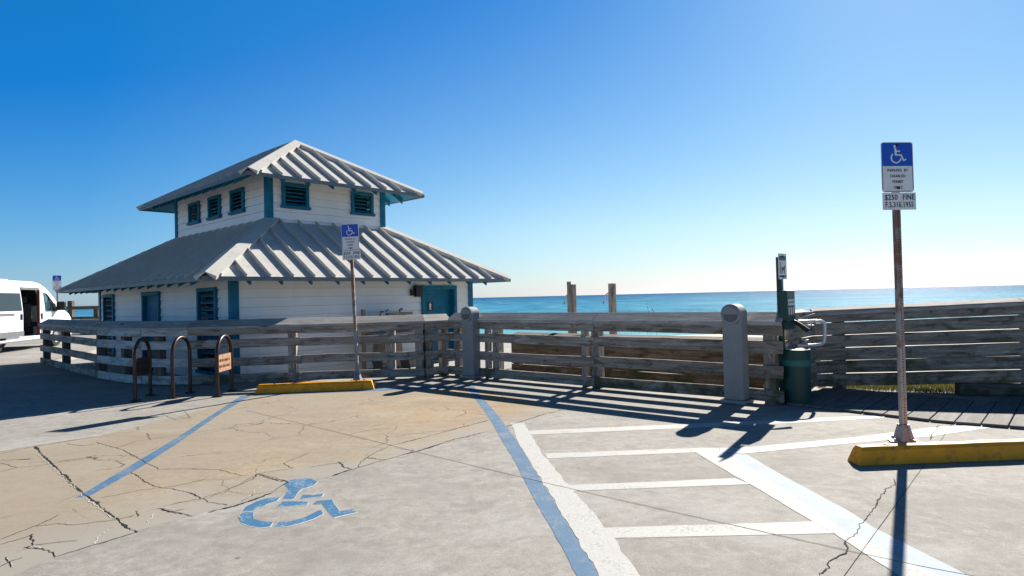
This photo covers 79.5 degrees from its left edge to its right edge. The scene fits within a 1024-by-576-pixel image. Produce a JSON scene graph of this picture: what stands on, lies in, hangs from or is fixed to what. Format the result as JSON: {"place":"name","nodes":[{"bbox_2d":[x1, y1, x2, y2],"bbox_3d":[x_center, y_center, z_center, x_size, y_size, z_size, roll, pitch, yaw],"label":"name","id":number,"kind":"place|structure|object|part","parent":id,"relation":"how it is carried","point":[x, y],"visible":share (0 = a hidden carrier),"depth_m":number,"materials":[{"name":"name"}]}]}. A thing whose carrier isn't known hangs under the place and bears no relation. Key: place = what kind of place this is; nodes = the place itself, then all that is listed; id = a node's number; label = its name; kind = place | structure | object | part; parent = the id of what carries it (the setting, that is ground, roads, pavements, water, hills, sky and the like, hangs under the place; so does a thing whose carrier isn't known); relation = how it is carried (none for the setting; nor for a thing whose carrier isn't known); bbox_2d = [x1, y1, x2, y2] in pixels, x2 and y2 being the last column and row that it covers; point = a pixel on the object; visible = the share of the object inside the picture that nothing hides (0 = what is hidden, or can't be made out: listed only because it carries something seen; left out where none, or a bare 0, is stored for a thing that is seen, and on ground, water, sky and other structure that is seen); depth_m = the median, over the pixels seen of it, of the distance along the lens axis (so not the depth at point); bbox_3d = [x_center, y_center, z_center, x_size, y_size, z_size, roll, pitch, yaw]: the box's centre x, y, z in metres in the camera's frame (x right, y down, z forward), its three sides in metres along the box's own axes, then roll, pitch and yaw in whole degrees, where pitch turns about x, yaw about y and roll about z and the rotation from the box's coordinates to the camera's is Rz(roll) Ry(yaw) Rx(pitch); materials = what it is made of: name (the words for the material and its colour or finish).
{"place":"outdoors","nodes":[
{"label":"outdoors","id":0,"kind":"place"},
{"bbox_2d":[55,140,510,375],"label":"restroom building","id":1,"kind":"structure","parent":0,"point":[257,236],"depth_m":13.49,"materials":[{"name":"white paint"}]},
{"bbox_2d":[141,291,161,368],"bbox_3d":[-8.157,0.987,13.993,1.120,1.806,0.136,-2,-1,42],"label":"door","id":2,"kind":"structure","parent":1,"relation":"in","point":[150,304],"depth_m":14.12,"materials":[{"name":"teal paint"}]},
{"bbox_2d":[186,201,200,225],"bbox_3d":[-8.094,-1.911,15.803,0.748,0.563,0.232,-2,-1,42],"label":"louvre window","id":3,"kind":"structure","parent":1,"relation":"in","point":[198,214],"depth_m":15.75,"materials":[{"name":"teal paint"}]},
{"bbox_2d":[206,194,221,220],"bbox_3d":[-7.172,-1.945,14.966,0.748,0.563,0.232,-2,-1,42],"label":"louvre window","id":4,"kind":"structure","parent":1,"relation":"in","point":[218,208],"depth_m":14.95,"materials":[{"name":"teal paint"}]},
{"bbox_2d":[228,187,245,214],"bbox_3d":[-6.243,-1.979,14.121,0.748,0.563,0.232,-2,-1,42],"label":"louvre window","id":5,"kind":"structure","parent":1,"relation":"in","point":[241,197],"depth_m":14.08,"materials":[{"name":"teal paint"}]},
{"bbox_2d":[280,182,310,210],"bbox_3d":[-4.817,-2.020,13.625,0.232,0.563,0.688,-2,-1,42],"label":"louvre window","id":6,"kind":"structure","parent":1,"relation":"in","point":[291,198],"depth_m":13.63,"materials":[{"name":"teal paint"}]},
{"bbox_2d":[350,191,375,216],"bbox_3d":[-3.654,-2.029,14.904,0.232,0.563,0.671,-2,-1,42],"label":"louvre window","id":7,"kind":"structure","parent":1,"relation":"in","point":[359,204],"depth_m":14.92,"materials":[{"name":"teal paint"}]},
{"bbox_2d":[420,286,456,359],"bbox_3d":[-1.787,0.849,14.830,0.222,1.806,1.096,-2,-1,42],"label":"door","id":8,"kind":"structure","parent":1,"relation":"in","point":[444,300],"depth_m":14.95,"materials":[{"name":"teal paint"}]},
{"bbox_2d":[71,342,532,378],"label":"path","id":9,"kind":"structure","parent":0,"point":[117,369],"depth_m":15.43,"materials":[{"name":"concrete"}]},
{"bbox_2d":[361,308,415,369],"bbox_3d":[-2.497,1.073,12.995,0.628,1.306,1.531,-2,-1,42],"label":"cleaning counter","id":10,"kind":"object","parent":9,"relation":"on","point":[404,364],"visible":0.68,"depth_m":12.80,"materials":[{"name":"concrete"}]},
{"bbox_2d":[0,333,1023,575],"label":"parking lot","id":11,"kind":"structure","parent":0,"point":[420,514],"depth_m":4.24,"materials":[{"name":"grey concrete"}]},
{"bbox_2d":[0,279,70,350],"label":"passenger van","id":12,"kind":"object","parent":11,"relation":"on","point":[27,308],"visible":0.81,"depth_m":21.11,"materials":[{"name":"white paint"}]},
{"bbox_3d":[-15.875,0.768,19.089,0.174,1.600,2.360,-1,-1,-12],"label":"sliding door","id":13,"kind":"part","parent":12,"relation":"part of","materials":[{"name":"white paint"}]},
{"bbox_3d":[-16.637,0.510,22.143,0.006,0.640,0.800,-1,-1,-12],"label":"window","id":14,"kind":"part","parent":12,"relation":"part of","materials":[{"name":"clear glass"}]},
{"bbox_2d":[52,275,61,301],"bbox_3d":[-18.742,0.842,25.389,0.253,2.722,0.274,-2,-1,38],"label":"parking sign","id":15,"kind":"object","parent":11,"relation":"on","point":[56,279],"visible":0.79,"depth_m":25.38,"materials":[{"name":"blue metal"}]},
{"bbox_2d":[66,301,98,319],"bbox_3d":[-21.460,1.511,33.397,13.209,1.750,0.418,-1,-1,10],"label":"pier railing","id":16,"kind":"object","parent":11,"relation":"on","point":[71,307],"visible":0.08,"depth_m":33.64,"materials":[{"name":"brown wood"}]},
{"bbox_2d":[129,337,155,401],"bbox_3d":[-5.569,1.200,9.286,0.154,0.920,0.725,-1,-1,-11],"label":"bike rack","id":17,"kind":"object","parent":11,"relation":"on","point":[142,365],"visible":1,"depth_m":9.24,"materials":[{"name":"brown metal"}]},
{"bbox_2d":[167,335,195,398],"bbox_3d":[-5.090,1.192,9.482,0.154,0.920,0.662,-1,-1,0],"label":"bike rack","id":18,"kind":"object","parent":11,"relation":"on","point":[184,338],"visible":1,"depth_m":9.38,"materials":[{"name":"brown metal"}]},
{"bbox_2d":[212,334,236,396],"bbox_3d":[-4.463,1.178,9.562,0.154,0.920,0.713,-1,-1,-4],"label":"bike rack","id":19,"kind":"object","parent":11,"relation":"on","point":[223,362],"visible":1,"depth_m":9.51,"materials":[{"name":"brown metal"}]},
{"bbox_2d":[38,314,449,385],"bbox_3d":[-6.845,1.428,12.221,11.471,1.618,2.554,-2,-1,21],"label":"wooden fence","id":20,"kind":"object","parent":11,"relation":"on","point":[424,354],"visible":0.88,"depth_m":10.85,"materials":[{"name":"grey wood"}]},
{"bbox_2d":[0,387,565,575],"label":"concrete patch","id":21,"kind":"object","parent":11,"relation":"on","point":[250,446],"visible":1,"depth_m":5.67,"materials":[{"name":"beige concrete"}]},
{"bbox_2d":[76,394,252,497],"bbox_3d":[-3.589,1.584,6.976,0.155,0.001,4.966,-1,-1,-10],"label":"painted line","id":22,"kind":"object","parent":21,"relation":"on","point":[134,466],"visible":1,"depth_m":5.81,"materials":[{"name":"blue paint"}]},
{"bbox_2d":[7,409,566,566],"bbox_3d":[-2.198,1.543,6.490,3.384,0.001,5.437,-2,-1,41],"label":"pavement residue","id":23,"kind":"object","parent":21,"relation":"on","point":[156,508],"visible":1,"depth_m":4.35},
{"bbox_2d":[238,478,357,527],"bbox_3d":[-1.589,1.498,4.313,0.671,0.001,1.068,-1,-1,-34],"label":"painted wheelchair symbol","id":24,"kind":"object","parent":11,"relation":"on","point":[294,487],"visible":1,"depth_m":4.23,"materials":[{"name":"blue paint"}]},
{"bbox_2d":[255,380,374,393],"bbox_3d":[-3.064,1.534,9.628,1.800,0.147,0.177,-1,-1,-7],"label":"wheel stop","id":25,"kind":"object","parent":11,"relation":"on","point":[314,386],"visible":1,"depth_m":9.56,"materials":[{"name":"yellow paint"}]},
{"bbox_2d":[341,224,364,379],"bbox_3d":[-2.732,0.254,10.676,0.323,2.728,0.240,-2,-1,26],"label":"parking sign","id":26,"kind":"object","parent":11,"relation":"on","point":[350,237],"visible":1,"depth_m":10.64,"materials":[{"name":"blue metal"}]},
{"bbox_2d":[253,385,465,395],"bbox_3d":[-2.367,1.593,9.602,3.301,0.001,0.308,-1,-1,-7],"label":"painted line","id":27,"kind":"object","parent":11,"relation":"on","point":[409,388],"visible":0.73,"depth_m":9.59,"materials":[{"name":"blue paint"}]},
{"bbox_2d":[0,409,938,574],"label":"pavement crack","id":28,"kind":"object","parent":11,"relation":"on","point":[126,525],"visible":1,"depth_m":4.55,"materials":[{"name":"grey concrete"}]},
{"bbox_2d":[460,307,482,378],"bbox_3d":[-0.716,0.947,10.763,0.320,1.243,0.301,-2,-1,36],"label":"bollard light","id":29,"kind":"object","parent":11,"relation":"on","point":[470,316],"visible":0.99,"depth_m":10.68,"materials":[{"name":"grey concrete"}]},
{"bbox_2d":[6,412,972,575],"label":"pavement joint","id":30,"kind":"object","parent":11,"relation":"on","point":[700,517],"visible":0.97,"depth_m":3.88,"materials":[{"name":"grey concrete"}]},
{"bbox_2d":[467,385,598,575],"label":"painted line","id":31,"kind":"object","parent":11,"relation":"on","point":[579,560],"visible":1,"depth_m":4.22,"materials":[{"name":"blue paint"}]},
{"bbox_2d":[511,423,639,575],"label":"painted line","id":32,"kind":"object","parent":11,"relation":"on","point":[599,544],"visible":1,"depth_m":3.85,"materials":[{"name":"white paint"}]},
{"bbox_2d":[448,312,784,403],"bbox_3d":[1.121,1.193,9.413,5.806,1.633,0.218,-2,-1,40],"label":"wooden fence","id":33,"kind":"object","parent":11,"relation":"on","point":[769,328],"visible":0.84,"depth_m":8.96,"materials":[{"name":"grey wood"}]},
{"bbox_2d":[545,448,718,458],"bbox_3d":[1.076,1.452,5.441,1.564,0.001,0.177,-1,-1,-4],"label":"painted line","id":34,"kind":"object","parent":11,"relation":"on","point":[607,453],"visible":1,"depth_m":5.44,"materials":[{"name":"white paint"}]},
{"bbox_2d":[511,332,786,388],"bbox_3d":[2.375,1.438,11.293,5.981,1.139,0.445,-2,-1,37],"label":"wooden fence","id":35,"kind":"object","parent":11,"relation":"on","point":[686,355],"visible":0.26,"depth_m":11.19,"materials":[{"name":"brown wood"}]},
{"bbox_2d":[569,478,748,490],"bbox_3d":[1.061,1.439,4.516,1.338,0.001,0.161,-1,-1,-3],"label":"painted line","id":36,"kind":"object","parent":11,"relation":"on","point":[681,483],"visible":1,"depth_m":4.51,"materials":[{"name":"white paint"}]},
{"bbox_2d":[530,416,883,434],"bbox_3d":[2.132,1.443,6.508,3.916,0.001,0.222,-1,-1,-6],"label":"painted line","id":37,"kind":"object","parent":11,"relation":"on","point":[648,427],"visible":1,"depth_m":6.49,"materials":[{"name":"white paint"}]},
{"bbox_2d":[605,521,832,537],"bbox_3d":[1.195,1.423,3.627,1.305,0.001,0.193,-1,-1,0],"label":"painted line","id":38,"kind":"object","parent":11,"relation":"on","point":[804,527],"visible":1,"depth_m":3.62,"materials":[{"name":"white paint"}]},
{"bbox_2d":[720,304,753,404],"bbox_3d":[2.816,0.821,7.764,0.320,1.243,0.301,-2,-1,43],"label":"bollard light","id":39,"kind":"object","parent":11,"relation":"on","point":[735,352],"visible":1,"depth_m":7.68,"materials":[{"name":"grey concrete"}]},
{"bbox_2d":[776,253,809,403],"bbox_3d":[3.463,0.499,7.620,0.344,1.860,0.276,-1,-1,-2],"label":"dog waste station","id":40,"kind":"object","parent":11,"relation":"on","point":[786,304],"visible":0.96,"depth_m":7.61,"materials":[{"name":"green metal"}]},
{"bbox_2d":[696,451,938,575],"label":"painted line","id":41,"kind":"object","parent":11,"relation":"on","point":[738,469],"visible":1,"depth_m":3.93,"materials":[{"name":"white paint"}]},
{"bbox_2d":[720,451,967,575],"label":"painted line","id":42,"kind":"object","parent":11,"relation":"on","point":[847,521],"visible":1,"depth_m":3.67,"materials":[{"name":"white paint"}]},
{"bbox_2d":[719,425,991,453],"bbox_3d":[3.338,1.403,5.767,3.111,0.001,0.297,-1,-1,-15],"label":"painted line","id":43,"kind":"object","parent":11,"relation":"on","point":[925,432],"visible":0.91,"depth_m":5.69,"materials":[{"name":"white paint"}]},
{"bbox_2d":[880,142,920,442],"bbox_3d":[3.521,0.033,5.613,0.274,2.722,0.253,-1,-1,-36],"label":"parking sign","id":44,"kind":"object","parent":11,"relation":"on","point":[897,173],"visible":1,"depth_m":5.60,"materials":[{"name":"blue metal"}]},
{"bbox_2d":[785,297,1023,387],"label":"wooden fence","id":45,"kind":"object","parent":11,"relation":"on","point":[991,357],"visible":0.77,"depth_m":8.28,"materials":[{"name":"grey wood"}]},
{"bbox_2d":[797,319,826,347],"bbox_3d":[3.902,0.593,8.155,0.383,0.364,0.333,-1,-1,0],"label":"handrail","id":46,"kind":"object","parent":45,"relation":"attached to","point":[811,321],"visible":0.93,"depth_m":8.01,"materials":[{"name":"silver metal"}]},
{"bbox_2d":[787,386,1023,428],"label":"boardwalk","id":47,"kind":"structure","parent":11,"relation":"on","point":[1003,410],"depth_m":7.08,"materials":[{"name":"grey wood"}]},
{"bbox_2d":[782,348,811,402],"bbox_3d":[3.526,1.082,7.644,0.352,0.652,0.352,-1,-1,0],"label":"trash can","id":48,"kind":"object","parent":47,"relation":"on","point":[797,385],"visible":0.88,"depth_m":7.50,"materials":[{"name":"green metal"}]},
{"bbox_2d":[848,439,1023,465],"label":"wheel stop","id":49,"kind":"object","parent":11,"relation":"on","point":[933,452],"visible":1,"depth_m":4.91,"materials":[{"name":"yellow paint"}]},
{"bbox_2d":[955,382,1023,396],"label":"timber beam","id":50,"kind":"structure","parent":11,"relation":"on","point":[990,389],"depth_m":7.81,"materials":[{"name":"grey wood"}]},
{"bbox_2d":[0,0,1023,306],"label":"sky","id":51,"kind":"structure","parent":0,"point":[639,146],"materials":[{"name":"blue"}]},
{"bbox_2d":[64,285,1023,334],"bbox_3d":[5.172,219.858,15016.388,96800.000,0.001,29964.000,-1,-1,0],"label":"sea","id":52,"kind":"structure","parent":0,"point":[760,301],"depth_m":244.08,"materials":[{"name":"liquid"}]},
{"bbox_2d":[544,328,1019,373],"bbox_3d":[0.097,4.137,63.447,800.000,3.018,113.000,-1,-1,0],"label":"beach","id":53,"kind":"structure","parent":0,"point":[717,335],"depth_m":23.14,"materials":[{"name":"beige sand"}]},
{"bbox_2d":[563,282,576,367],"bbox_3d":[1.230,0.893,13.311,0.301,2.060,0.197,-2,-1,38],"label":"shower post","id":54,"kind":"object","parent":53,"relation":"on","point":[571,299],"visible":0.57,"depth_m":13.23,"materials":[{"name":"brown wood"}]},
{"bbox_2d":[603,283,616,333],"bbox_3d":[2.106,0.903,13.331,0.301,2.000,0.145,-2,-1,38],"label":"shower post","id":55,"kind":"object","parent":53,"relation":"on","point":[611,293],"visible":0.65,"depth_m":13.26,"materials":[{"name":"brown wood"}]},
{"bbox_2d":[817,373,956,393],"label":"grass","id":56,"kind":"structure","parent":0,"point":[926,388],"depth_m":8.43,"materials":[{"name":"green plant"}]}
]}

